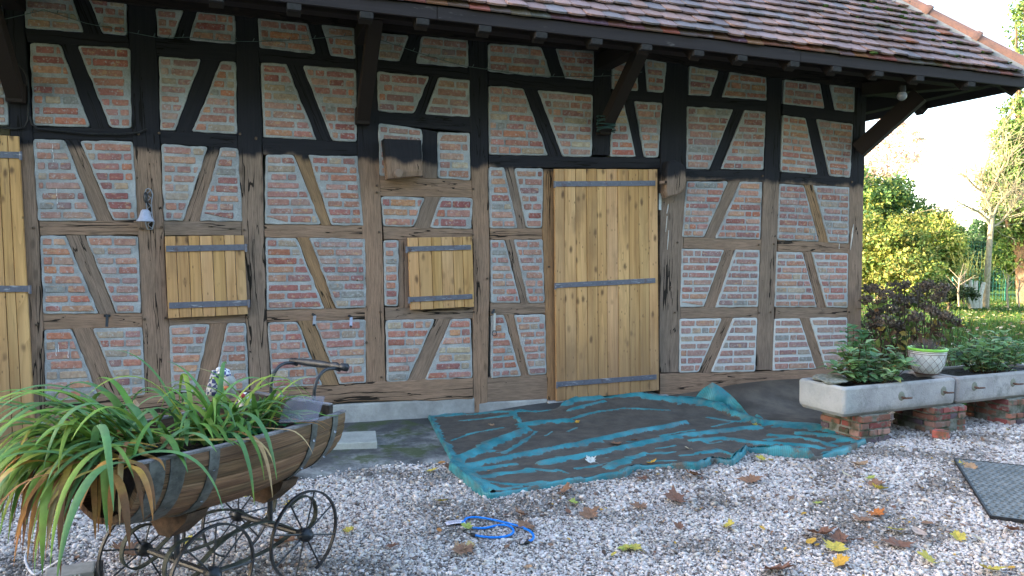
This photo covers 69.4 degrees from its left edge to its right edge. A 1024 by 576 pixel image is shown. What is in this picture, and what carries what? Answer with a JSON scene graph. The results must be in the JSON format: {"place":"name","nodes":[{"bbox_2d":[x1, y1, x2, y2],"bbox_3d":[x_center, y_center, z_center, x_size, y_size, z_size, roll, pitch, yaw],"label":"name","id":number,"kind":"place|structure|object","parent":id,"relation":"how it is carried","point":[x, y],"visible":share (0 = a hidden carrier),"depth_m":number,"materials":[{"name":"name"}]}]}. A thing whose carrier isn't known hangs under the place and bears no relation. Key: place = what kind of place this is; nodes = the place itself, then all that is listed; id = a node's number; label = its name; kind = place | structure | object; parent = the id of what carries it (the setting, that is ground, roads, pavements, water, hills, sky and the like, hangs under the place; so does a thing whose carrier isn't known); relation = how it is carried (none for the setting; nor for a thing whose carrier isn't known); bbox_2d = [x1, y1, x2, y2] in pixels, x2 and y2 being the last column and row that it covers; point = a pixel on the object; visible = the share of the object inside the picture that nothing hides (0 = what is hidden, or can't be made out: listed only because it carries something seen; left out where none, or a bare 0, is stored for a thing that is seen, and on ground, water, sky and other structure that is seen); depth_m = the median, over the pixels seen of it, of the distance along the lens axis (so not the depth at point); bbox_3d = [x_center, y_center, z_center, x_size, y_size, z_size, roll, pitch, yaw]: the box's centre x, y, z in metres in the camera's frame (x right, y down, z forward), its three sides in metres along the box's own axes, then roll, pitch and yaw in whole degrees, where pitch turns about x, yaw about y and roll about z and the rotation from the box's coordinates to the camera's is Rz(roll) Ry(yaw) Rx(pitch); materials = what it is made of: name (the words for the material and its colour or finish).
{"place":"outdoors","nodes":[
{"label":"outdoors","id":0,"kind":"place"},
{"bbox_2d":[0,379,822,478],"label":"concrete apron","id":1,"kind":"object","parent":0,"point":[409,441],"visible":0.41,"depth_m":6.49,"materials":[{"name":"grey concrete"}]},
{"bbox_2d":[333,431,376,449],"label":"concrete slab","id":2,"kind":"structure","parent":1,"relation":"on","point":[359,440],"depth_m":5.87,"materials":[{"name":"grey concrete"}]},
{"bbox_2d":[0,412,1023,575],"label":"gravel","id":3,"kind":"structure","parent":0,"point":[913,444],"depth_m":4.31,"materials":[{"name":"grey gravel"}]},
{"bbox_2d":[24,548,57,575],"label":"white cable","id":4,"kind":"object","parent":3,"relation":"on","point":[31,572],"visible":0.76,"depth_m":3.54,"materials":[{"name":"white plastic"}]},
{"bbox_2d":[112,541,137,554],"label":"fallen leaf","id":5,"kind":"object","parent":3,"relation":"on","point":[130,552],"visible":0.46,"depth_m":3.78,"materials":[{"name":"brown plant"}]},
{"bbox_2d":[72,358,348,575],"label":"barrel cart","id":6,"kind":"object","parent":3,"relation":"on","point":[185,500],"visible":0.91,"depth_m":3.30,"materials":[{"name":"brown wood"}]},
{"bbox_2d":[0,424,223,573],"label":"strap leaved plant","id":7,"kind":"object","parent":6,"relation":"on","point":[48,504],"visible":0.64,"depth_m":2.73,"materials":[{"name":"green plant"}]},
{"bbox_2d":[0,377,272,575],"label":"strap leaved plant","id":8,"kind":"object","parent":6,"relation":"in","point":[122,417],"visible":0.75,"depth_m":2.81,"materials":[{"name":"green plant"}]},
{"bbox_2d":[89,350,311,504],"bbox_3d":[-1.475,0.586,3.362,1.185,0.567,1.142,0,3,-19],"label":"strap leaved plant","id":9,"kind":"object","parent":6,"relation":"in","point":[194,422],"visible":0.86,"depth_m":3.28,"materials":[{"name":"green plant"}]},
{"bbox_2d":[205,367,236,397],"bbox_3d":[-1.551,0.507,3.944,0.167,0.173,0.119,1,3,-1],"label":"garden figurine","id":10,"kind":"object","parent":6,"relation":"on","point":[229,378],"visible":0.61,"depth_m":3.92,"materials":[{"name":"white ceramic"}]},
{"bbox_2d":[238,392,250,407],"bbox_3d":[-1.385,0.582,3.846,0.077,0.102,0.090,0,3,-19],"label":"garden figurine","id":11,"kind":"object","parent":6,"relation":"on","point":[244,394],"visible":0.37,"depth_m":3.82,"materials":[{"name":"white ceramic"}]},
{"bbox_2d":[190,414,315,444],"bbox_3d":[-1.187,0.665,3.478,0.255,0.054,0.607,3,4,32],"label":"clover","id":12,"kind":"object","parent":6,"relation":"on","point":[241,435],"visible":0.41,"depth_m":3.48,"materials":[{"name":"green plant"}]},
{"bbox_2d":[244,396,281,419],"bbox_3d":[-1.232,0.581,3.674,0.204,0.116,0.191,0,3,-19],"label":"young weed","id":13,"kind":"object","parent":6,"relation":"on","point":[260,403],"visible":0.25,"depth_m":3.64,"materials":[{"name":"green plant"}]},
{"bbox_2d":[188,368,341,437],"bbox_3d":[-1.193,0.546,3.602,0.708,0.315,0.770,0,3,-19],"label":"strap leaved plant","id":14,"kind":"object","parent":6,"relation":"on","point":[250,423],"visible":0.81,"depth_m":3.52,"materials":[{"name":"green plant"}]},
{"bbox_2d":[262,532,297,541],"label":"fallen leaf","id":15,"kind":"object","parent":3,"relation":"on","point":[291,538],"visible":0.56,"depth_m":3.96,"materials":[{"name":"brown plant"}]},
{"bbox_2d":[339,526,353,531],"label":"fallen leaf","id":16,"kind":"object","parent":3,"relation":"on","point":[347,529],"visible":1,"depth_m":4.12,"materials":[{"name":"yellow plant"}]},
{"bbox_2d":[385,540,398,547],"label":"fallen leaf","id":17,"kind":"object","parent":3,"relation":"on","point":[391,545],"visible":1,"depth_m":3.91,"materials":[{"name":"brown plant"}]},
{"bbox_2d":[449,543,474,556],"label":"fallen leaf","id":18,"kind":"object","parent":3,"relation":"on","point":[459,549],"visible":1,"depth_m":3.86,"materials":[{"name":"brown plant"}]},
{"bbox_2d":[453,540,465,548],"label":"fallen leaf","id":19,"kind":"object","parent":18,"relation":"on","point":[457,543],"visible":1,"depth_m":3.90,"materials":[{"name":"brown plant"}]},
{"bbox_2d":[461,522,476,528],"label":"fallen leaf","id":20,"kind":"object","parent":3,"relation":"on","point":[467,525],"visible":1,"depth_m":4.19,"materials":[{"name":"plant"}]},
{"bbox_2d":[445,516,534,544],"bbox_3d":[-0.122,1.360,4.175,0.568,0.022,0.260,2,3,27],"label":"bungee cord","id":21,"kind":"object","parent":3,"relation":"on","point":[509,524],"visible":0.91,"depth_m":4.19,"materials":[{"name":"blue rubber"}]},
{"bbox_2d":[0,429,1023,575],"bbox_3d":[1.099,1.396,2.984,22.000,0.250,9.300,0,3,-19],"label":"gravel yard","id":22,"kind":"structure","parent":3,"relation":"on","point":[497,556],"depth_m":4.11,"materials":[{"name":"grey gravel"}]},
{"bbox_2d":[44,560,103,575],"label":"louvred box","id":23,"kind":"object","parent":22,"relation":"on","point":[84,569],"visible":0.92,"depth_m":3.39,"materials":[{"name":"grey plastic"}]},
{"bbox_2d":[617,541,631,550],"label":"fallen leaf","id":24,"kind":"object","parent":22,"relation":"on","point":[623,548],"visible":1,"depth_m":3.93,"materials":[{"name":"plant"}]},
{"bbox_2d":[428,382,865,499],"bbox_3d":[1.113,1.137,6.388,3.675,0.290,2.388,0,3,-19],"label":"debris netting","id":25,"kind":"object","parent":22,"relation":"on","point":[516,451],"visible":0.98,"depth_m":6.16,"materials":[{"name":"teal plastic"}]},
{"bbox_2d":[585,455,596,462],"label":"fallen leaf","id":26,"kind":"object","parent":25,"relation":"on","point":[589,459],"visible":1,"depth_m":5.51,"materials":[{"name":"white plant"}]},
{"bbox_2d":[821,412,890,442],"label":"brick pier","id":27,"kind":"structure","parent":22,"relation":"on","point":[873,428],"depth_m":6.29,"materials":[{"name":"red brick"}]},
{"bbox_2d":[844,454,867,464],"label":"fallen leaf","id":28,"kind":"object","parent":22,"relation":"on","point":[861,462],"visible":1,"depth_m":5.56,"materials":[{"name":"brown plant"}]},
{"bbox_2d":[858,478,884,485],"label":"fallen leaf","id":29,"kind":"object","parent":22,"relation":"on","point":[876,481],"visible":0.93,"depth_m":5.07,"materials":[{"name":"brown plant"}]},
{"bbox_2d":[872,482,887,488],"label":"fallen leaf","id":30,"kind":"object","parent":29,"relation":"on","point":[879,486],"visible":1,"depth_m":4.97,"materials":[{"name":"yellow plant"}]},
{"bbox_2d":[893,403,966,433],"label":"brick pier","id":31,"kind":"structure","parent":22,"relation":"on","point":[951,416],"depth_m":6.67,"materials":[{"name":"red brick"}]},
{"bbox_2d":[799,370,954,416],"bbox_3d":[3.285,0.932,6.574,1.407,0.254,0.599,-1,3,-24],"label":"stone trough","id":32,"kind":"object","parent":31,"relation":"on","point":[912,390],"visible":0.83,"depth_m":6.37,"materials":[{"name":"stone"}]},
{"bbox_2d":[812,373,847,384],"bbox_3d":[2.755,0.792,6.409,0.291,0.071,0.401,2,3,14],"label":"flat stone","id":33,"kind":"object","parent":32,"relation":"on","point":[831,379],"visible":0.98,"depth_m":6.34,"materials":[{"name":"grey stone"}]},
{"bbox_2d":[837,323,869,377],"bbox_3d":[3.015,0.572,6.518,0.243,0.500,0.276,0,3,-19],"label":"sapling","id":34,"kind":"object","parent":32,"relation":"on","point":[862,337],"visible":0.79,"depth_m":6.50,"materials":[{"name":"green plant"}]},
{"bbox_2d":[816,339,919,383],"bbox_3d":[3.144,0.639,6.518,0.967,0.396,0.601,0,3,-19],"label":"trough shrub","id":35,"kind":"object","parent":32,"relation":"on","point":[860,373],"visible":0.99,"depth_m":6.46,"materials":[{"name":"green plant"}]},
{"bbox_2d":[907,345,948,374],"bbox_3d":[3.876,0.676,6.909,0.340,0.245,0.340,0,3,-19],"label":"flower pot","id":36,"kind":"object","parent":32,"relation":"on","point":[931,362],"visible":0.94,"depth_m":6.79,"materials":[{"name":"beige ceramic"}]},
{"bbox_2d":[908,338,947,349],"bbox_3d":[3.872,0.528,6.919,0.309,0.131,0.328,1,3,-2],"label":"dry herb","id":37,"kind":"object","parent":36,"relation":"on","point":[930,345],"visible":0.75,"depth_m":6.91,"materials":[{"name":"brown plant"}]},
{"bbox_2d":[966,396,1023,424],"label":"brick pier","id":38,"kind":"structure","parent":22,"relation":"on","point":[1009,411],"depth_m":7.05,"materials":[{"name":"red brick"}]},
{"bbox_2d":[910,363,1023,403],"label":"stone trough","id":39,"kind":"object","parent":38,"relation":"on","point":[969,386],"visible":0.73,"depth_m":6.91,"materials":[{"name":"stone"}]},
{"bbox_2d":[948,329,1023,373],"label":"trough shrub","id":40,"kind":"object","parent":39,"relation":"on","point":[981,354],"visible":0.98,"depth_m":7.13,"materials":[{"name":"green plant"}]},
{"bbox_2d":[514,506,528,514],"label":"fallen leaf","id":41,"kind":"object","parent":3,"relation":"on","point":[519,511],"visible":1,"depth_m":4.42,"materials":[{"name":"brown plant"}]},
{"bbox_2d":[515,518,535,530],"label":"fallen leaf","id":42,"kind":"object","parent":3,"relation":"on","point":[525,523],"visible":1,"depth_m":4.23,"materials":[{"name":"brown plant"}]},
{"bbox_2d":[552,482,572,493],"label":"fallen leaf","id":43,"kind":"object","parent":3,"relation":"on","point":[565,488],"visible":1,"depth_m":4.85,"materials":[{"name":"brown plant"}]},
{"bbox_2d":[569,496,583,503],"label":"fallen leaf","id":44,"kind":"object","parent":3,"relation":"on","point":[573,500],"visible":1,"depth_m":4.63,"materials":[{"name":"green plant"}]},
{"bbox_2d":[579,506,599,518],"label":"fallen leaf","id":45,"kind":"object","parent":3,"relation":"on","point":[588,513],"visible":1,"depth_m":4.41,"materials":[{"name":"brown plant"}]},
{"bbox_2d":[624,543,643,551],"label":"fallen leaf","id":46,"kind":"object","parent":3,"relation":"on","point":[635,546],"visible":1,"depth_m":3.94,"materials":[{"name":"yellow plant"}]},
{"bbox_2d":[629,501,647,511],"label":"fallen leaf","id":47,"kind":"object","parent":3,"relation":"on","point":[636,504],"visible":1,"depth_m":4.58,"materials":[{"name":"brown plant"}]},
{"bbox_2d":[663,485,697,502],"bbox_3d":[1.051,1.311,4.714,0.200,0.069,0.179,-1,4,-33],"label":"fallen leaf","id":48,"kind":"object","parent":3,"relation":"on","point":[673,494],"visible":1,"depth_m":4.73,"materials":[{"name":"brown plant"}]},
{"bbox_2d":[674,521,687,529],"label":"fallen leaf","id":49,"kind":"object","parent":3,"relation":"on","point":[678,525],"visible":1,"depth_m":4.23,"materials":[{"name":"brown plant"}]},
{"bbox_2d":[685,468,703,474],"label":"fallen leaf","id":50,"kind":"object","parent":3,"relation":"on","point":[693,473],"visible":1,"depth_m":5.21,"materials":[{"name":"brown plant"}]},
{"bbox_2d":[717,519,734,526],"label":"fallen leaf","id":51,"kind":"object","parent":3,"relation":"on","point":[730,523],"visible":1,"depth_m":4.28,"materials":[{"name":"yellow plant"}]},
{"bbox_2d":[736,473,763,483],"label":"fallen leaf","id":52,"kind":"object","parent":3,"relation":"on","point":[750,478],"visible":1,"depth_m":5.13,"materials":[{"name":"brown plant"}]},
{"bbox_2d":[756,455,771,460],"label":"fallen leaf","id":53,"kind":"object","parent":3,"relation":"on","point":[761,457],"visible":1,"depth_m":5.65,"materials":[{"name":"yellow plant"}]},
{"bbox_2d":[749,559,793,568],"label":"fallen leaf","id":54,"kind":"object","parent":3,"relation":"on","point":[780,566],"visible":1,"depth_m":3.68,"materials":[{"name":"brown plant"}]},
{"bbox_2d":[806,537,815,542],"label":"fallen leaf","id":55,"kind":"object","parent":3,"relation":"on","point":[811,540],"visible":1,"depth_m":4.06,"materials":[{"name":"yellow plant"}]},
{"bbox_2d":[805,524,836,533],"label":"fallen leaf","id":56,"kind":"object","parent":3,"relation":"on","point":[824,530],"visible":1,"depth_m":4.14,"materials":[{"name":"brown plant"}]},
{"bbox_2d":[823,539,848,550],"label":"fallen leaf","id":57,"kind":"object","parent":3,"relation":"on","point":[836,546],"visible":1,"depth_m":3.97,"materials":[{"name":"yellow plant"}]},
{"bbox_2d":[822,553,849,566],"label":"fallen leaf","id":58,"kind":"object","parent":3,"relation":"on","point":[840,560],"visible":1,"depth_m":3.77,"materials":[{"name":"yellow plant"}]},
{"bbox_2d":[827,527,852,541],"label":"fallen leaf","id":59,"kind":"object","parent":3,"relation":"on","point":[838,535],"visible":1,"depth_m":4.10,"materials":[{"name":"brown plant"}]},
{"bbox_2d":[852,513,871,520],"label":"fallen leaf","id":60,"kind":"object","parent":3,"relation":"on","point":[856,517],"visible":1,"depth_m":4.41,"materials":[{"name":"brown plant"}]},
{"bbox_2d":[867,507,884,515],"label":"fallen leaf","id":61,"kind":"object","parent":3,"relation":"on","point":[877,511],"visible":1,"depth_m":4.50,"materials":[{"name":"orange plant"}]},
{"bbox_2d":[878,535,915,546],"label":"fallen leaf","id":62,"kind":"object","parent":3,"relation":"on","point":[894,541],"visible":1,"depth_m":4.04,"materials":[{"name":"brown plant"}]},
{"bbox_2d":[912,526,926,534],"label":"fallen leaf","id":63,"kind":"object","parent":3,"relation":"on","point":[917,530],"visible":1,"depth_m":4.22,"materials":[{"name":"grey plant"}]},
{"bbox_2d":[917,549,948,563],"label":"fallen leaf","id":64,"kind":"object","parent":3,"relation":"on","point":[925,555],"visible":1,"depth_m":3.84,"materials":[{"name":"yellow plant"}]},
{"bbox_2d":[932,428,949,439],"bbox_3d":[3.735,1.272,6.442,0.120,0.065,0.100,4,4,42],"label":"loose brick","id":65,"kind":"object","parent":3,"relation":"on","point":[940,434],"visible":1,"depth_m":6.41,"materials":[{"name":"red brick"}]},
{"bbox_2d":[949,529,965,543],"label":"fallen leaf","id":66,"kind":"object","parent":3,"relation":"on","point":[957,535],"visible":1,"depth_m":4.14,"materials":[{"name":"yellow plant"}]},
{"bbox_2d":[953,458,1023,522],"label":"ring mat","id":67,"kind":"object","parent":3,"relation":"on","point":[997,488],"visible":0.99,"depth_m":5.04,"materials":[{"name":"black rubber"}]},
{"bbox_2d":[963,460,978,468],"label":"fallen leaf","id":68,"kind":"object","parent":67,"relation":"on","point":[970,465],"visible":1,"depth_m":5.49,"materials":[{"name":"brown plant"}]},
{"bbox_2d":[979,559,1007,569],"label":"fallen leaf","id":69,"kind":"object","parent":3,"relation":"on","point":[990,567],"visible":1,"depth_m":3.72,"materials":[{"name":"yellow plant"}]},
{"bbox_2d":[1001,524,1019,529],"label":"fallen leaf","id":70,"kind":"object","parent":3,"relation":"on","point":[1012,527],"visible":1,"depth_m":4.25,"materials":[{"name":"brown plant"}]},
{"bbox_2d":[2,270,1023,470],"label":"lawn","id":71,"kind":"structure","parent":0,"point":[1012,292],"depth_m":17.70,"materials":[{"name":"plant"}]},
{"bbox_2d":[0,0,1023,448],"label":"half timbered barn","id":72,"kind":"structure","parent":71,"relation":"on","point":[416,216],"depth_m":6.76,"materials":[{"name":"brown wood"}]},
{"bbox_2d":[0,135,35,448],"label":"door","id":73,"kind":"structure","parent":72,"relation":"in","point":[15,341],"depth_m":5.75,"materials":[{"name":"brown wood"}]},
{"bbox_2d":[0,63,146,134],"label":"electric cable","id":74,"kind":"object","parent":72,"relation":"attached to","point":[28,104],"visible":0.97,"depth_m":5.76,"materials":[{"name":"black rubber"}]},
{"bbox_2d":[104,314,110,326],"bbox_3d":[-3.282,0.264,5.996,0.046,0.099,0.043,0,3,-19],"label":"shutter stay","id":75,"kind":"object","parent":72,"relation":"attached to","point":[107,316],"visible":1,"depth_m":5.99,"materials":[{"name":"black paint"}]},
{"bbox_2d":[136,188,154,229],"bbox_3d":[-2.966,-0.645,5.986,0.136,0.339,0.156,0,3,-19],"label":"wall bell","id":76,"kind":"object","parent":72,"relation":"attached to","point":[145,215],"depth_m":5.97,"materials":[{"name":"grey paint"}]},
{"bbox_2d":[311,313,315,325],"bbox_3d":[-1.745,0.278,6.511,0.035,0.114,0.082,-1,3,-29],"label":"shutter stay","id":77,"kind":"object","parent":72,"relation":"attached to","point":[314,318],"visible":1,"depth_m":6.49,"materials":[{"name":"black paint"}]},
{"bbox_2d":[6,9,640,76],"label":"fairy lights","id":78,"kind":"object","parent":72,"relation":"attached to","point":[305,39],"visible":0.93,"depth_m":6.28,"materials":[{"name":"black plastic"}]},
{"bbox_2d":[348,315,352,327],"bbox_3d":[-1.448,0.296,6.614,0.033,0.115,0.083,-1,4,-31],"label":"shutter stay","id":79,"kind":"object","parent":72,"relation":"attached to","point":[351,319],"visible":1,"depth_m":6.59,"materials":[{"name":"black paint"}]},
{"bbox_2d":[491,309,496,335],"bbox_3d":[-0.180,0.330,7.062,0.054,0.262,0.061,3,4,37],"label":"latch hook","id":80,"kind":"object","parent":72,"relation":"hanging from","point":[494,323],"visible":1,"depth_m":7.06,"materials":[{"name":"black paint"}]},
{"bbox_2d":[596,115,615,132],"bbox_3d":[0.920,-1.608,7.228,0.202,0.169,0.152,0,3,-19],"label":"green cord","id":81,"kind":"object","parent":72,"relation":"attached to","point":[605,127],"visible":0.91,"depth_m":7.17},
{"bbox_2d":[553,169,658,400],"bbox_3d":[0.959,-0.045,7.409,1.217,2.322,0.049,0,3,-19],"label":"door","id":82,"kind":"structure","parent":72,"relation":"in","point":[606,220],"depth_m":7.39,"materials":[{"name":"brown wood"}]},
{"bbox_2d":[659,193,661,209],"bbox_3d":[1.519,-0.886,7.588,0.030,0.170,0.004,0,3,-19],"label":"name card","id":83,"kind":"object","parent":72,"relation":"attached to","point":[660,198],"visible":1,"depth_m":7.59,"materials":[{"name":"white paper"}]},
{"bbox_2d":[897,85,906,100],"bbox_3d":[3.936,-1.964,7.467,0.094,0.147,0.094,0,3,-19],"label":"eaves lamp","id":84,"kind":"object","parent":72,"relation":"attached to","point":[902,95],"visible":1,"depth_m":7.44,"materials":[{"name":"white glass"}]},
{"bbox_2d":[864,118,929,182],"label":"pink leaved tree","id":85,"kind":"object","parent":71,"relation":"on","point":[888,143],"visible":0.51,"depth_m":43.52,"materials":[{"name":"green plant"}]},
{"bbox_2d":[861,208,971,304],"bbox_3d":[12.679,-0.972,23.102,4.617,3.216,3.029,0,3,-19],"label":"golden thuja","id":86,"kind":"object","parent":71,"relation":"on","point":[903,252],"visible":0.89,"depth_m":22.66,"materials":[{"name":"yellow plant"}]},
{"bbox_2d":[863,165,971,298],"bbox_3d":[13.897,-1.969,26.468,5.487,4.942,2.454,0,3,-19],"label":"evergreen tree","id":87,"kind":"object","parent":71,"relation":"on","point":[893,195],"visible":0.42,"depth_m":25.54,"materials":[{"name":"green plant"}]},
{"bbox_2d":[864,220,1002,281],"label":"wood","id":88,"kind":"object","parent":71,"relation":"on","point":[926,246],"depth_m":44.13,"materials":[{"name":"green plant"}]},
{"bbox_2d":[855,279,1021,371],"bbox_3d":[4.817,0.534,8.985,2.182,1.332,2.040,0,3,-19],"label":"hydrangea","id":89,"kind":"object","parent":71,"relation":"on","point":[901,328],"visible":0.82,"depth_m":8.72,"materials":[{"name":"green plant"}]},
{"bbox_2d":[862,299,1023,364],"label":"lawn leaf litter","id":90,"kind":"object","parent":71,"relation":"on","point":[976,328],"visible":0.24,"depth_m":16.64,"materials":[{"name":"brown plant"}]},
{"bbox_2d":[927,276,981,310],"bbox_3d":[12.868,0.179,21.641,1.758,1.066,1.099,0,3,-19],"label":"dark shrub","id":91,"kind":"object","parent":71,"relation":"on","point":[970,291],"visible":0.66,"depth_m":21.43,"materials":[{"name":"green plant"}]},
{"bbox_2d":[949,264,974,305],"bbox_3d":[12.786,-0.092,21.156,0.725,1.220,0.555,2,3,27],"label":"bare sapling","id":92,"kind":"object","parent":71,"relation":"on","point":[958,290],"visible":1,"depth_m":21.00,"materials":[{"name":"beige plant"}]},
{"bbox_2d":[956,264,976,304],"bbox_3d":[13.162,-0.107,21.693,0.704,1.190,0.583,0,3,-19],"label":"bare sapling","id":93,"kind":"object","parent":71,"relation":"on","point":[963,299],"visible":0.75,"depth_m":21.59,"materials":[{"name":"brown plant"}]},
{"bbox_2d":[931,217,1004,294],"bbox_3d":[19.561,-1.369,31.150,5.775,3.443,2.416,-2,4,-42],"label":"dark fir","id":94,"kind":"object","parent":71,"relation":"on","point":[975,239],"visible":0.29,"depth_m":30.64,"materials":[{"name":"green plant"}]},
{"bbox_2d":[918,99,1023,308],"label":"bare tree","id":95,"kind":"object","parent":71,"relation":"on","point":[990,222],"visible":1,"depth_m":22.92,"materials":[{"name":"beige plant"}]},
{"bbox_2d":[951,251,996,308],"bbox_3d":[13.620,-0.289,21.953,1.347,1.821,0.682,0,3,-19],"label":"coppiced willow","id":96,"kind":"object","parent":71,"relation":"on","point":[973,304],"visible":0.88,"depth_m":21.95,"materials":[{"name":"beige plant"}]},
{"bbox_2d":[952,242,1013,300],"bbox_3d":[17.621,-0.639,26.439,3.754,2.200,0.057,1,3,0],"label":"wire fence","id":97,"kind":"object","parent":71,"relation":"on","point":[993,276],"visible":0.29,"depth_m":26.45,"materials":[{"name":"green metal"}]},
{"bbox_2d":[979,220,1015,290],"bbox_3d":[25.245,-1.350,35.630,8.529,4.295,3.568,1,3,-5],"label":"wood","id":98,"kind":"object","parent":71,"relation":"on","point":[1013,287],"visible":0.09,"depth_m":35.25,"materials":[{"name":"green plant"}]},
{"bbox_2d":[973,0,1023,303],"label":"ivy tree","id":99,"kind":"object","parent":71,"relation":"on","point":[1010,258],"visible":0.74,"depth_m":25.05,"materials":[{"name":"green plant"}]},
{"bbox_2d":[1003,266,1019,307],"bbox_3d":[15.002,-0.091,22.187,0.460,1.390,0.795,2,3,29],"label":"bare sapling","id":100,"kind":"object","parent":71,"relation":"on","point":[1008,284],"visible":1,"depth_m":22.18,"materials":[{"name":"brown plant"}]},
{"bbox_2d":[1012,266,1023,306],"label":"bare sapling","id":101,"kind":"object","parent":71,"relation":"on","point":[1018,288],"visible":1,"depth_m":22.78,"materials":[{"name":"beige plant"}]},
{"bbox_2d":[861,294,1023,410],"bbox_3d":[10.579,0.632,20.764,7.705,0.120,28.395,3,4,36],"label":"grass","id":102,"kind":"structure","parent":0,"point":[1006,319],"depth_m":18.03,"materials":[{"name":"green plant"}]},
{"bbox_2d":[864,0,1023,251],"label":"sky","id":103,"kind":"structure","parent":0,"point":[986,16],"materials":[{"name":"white"}]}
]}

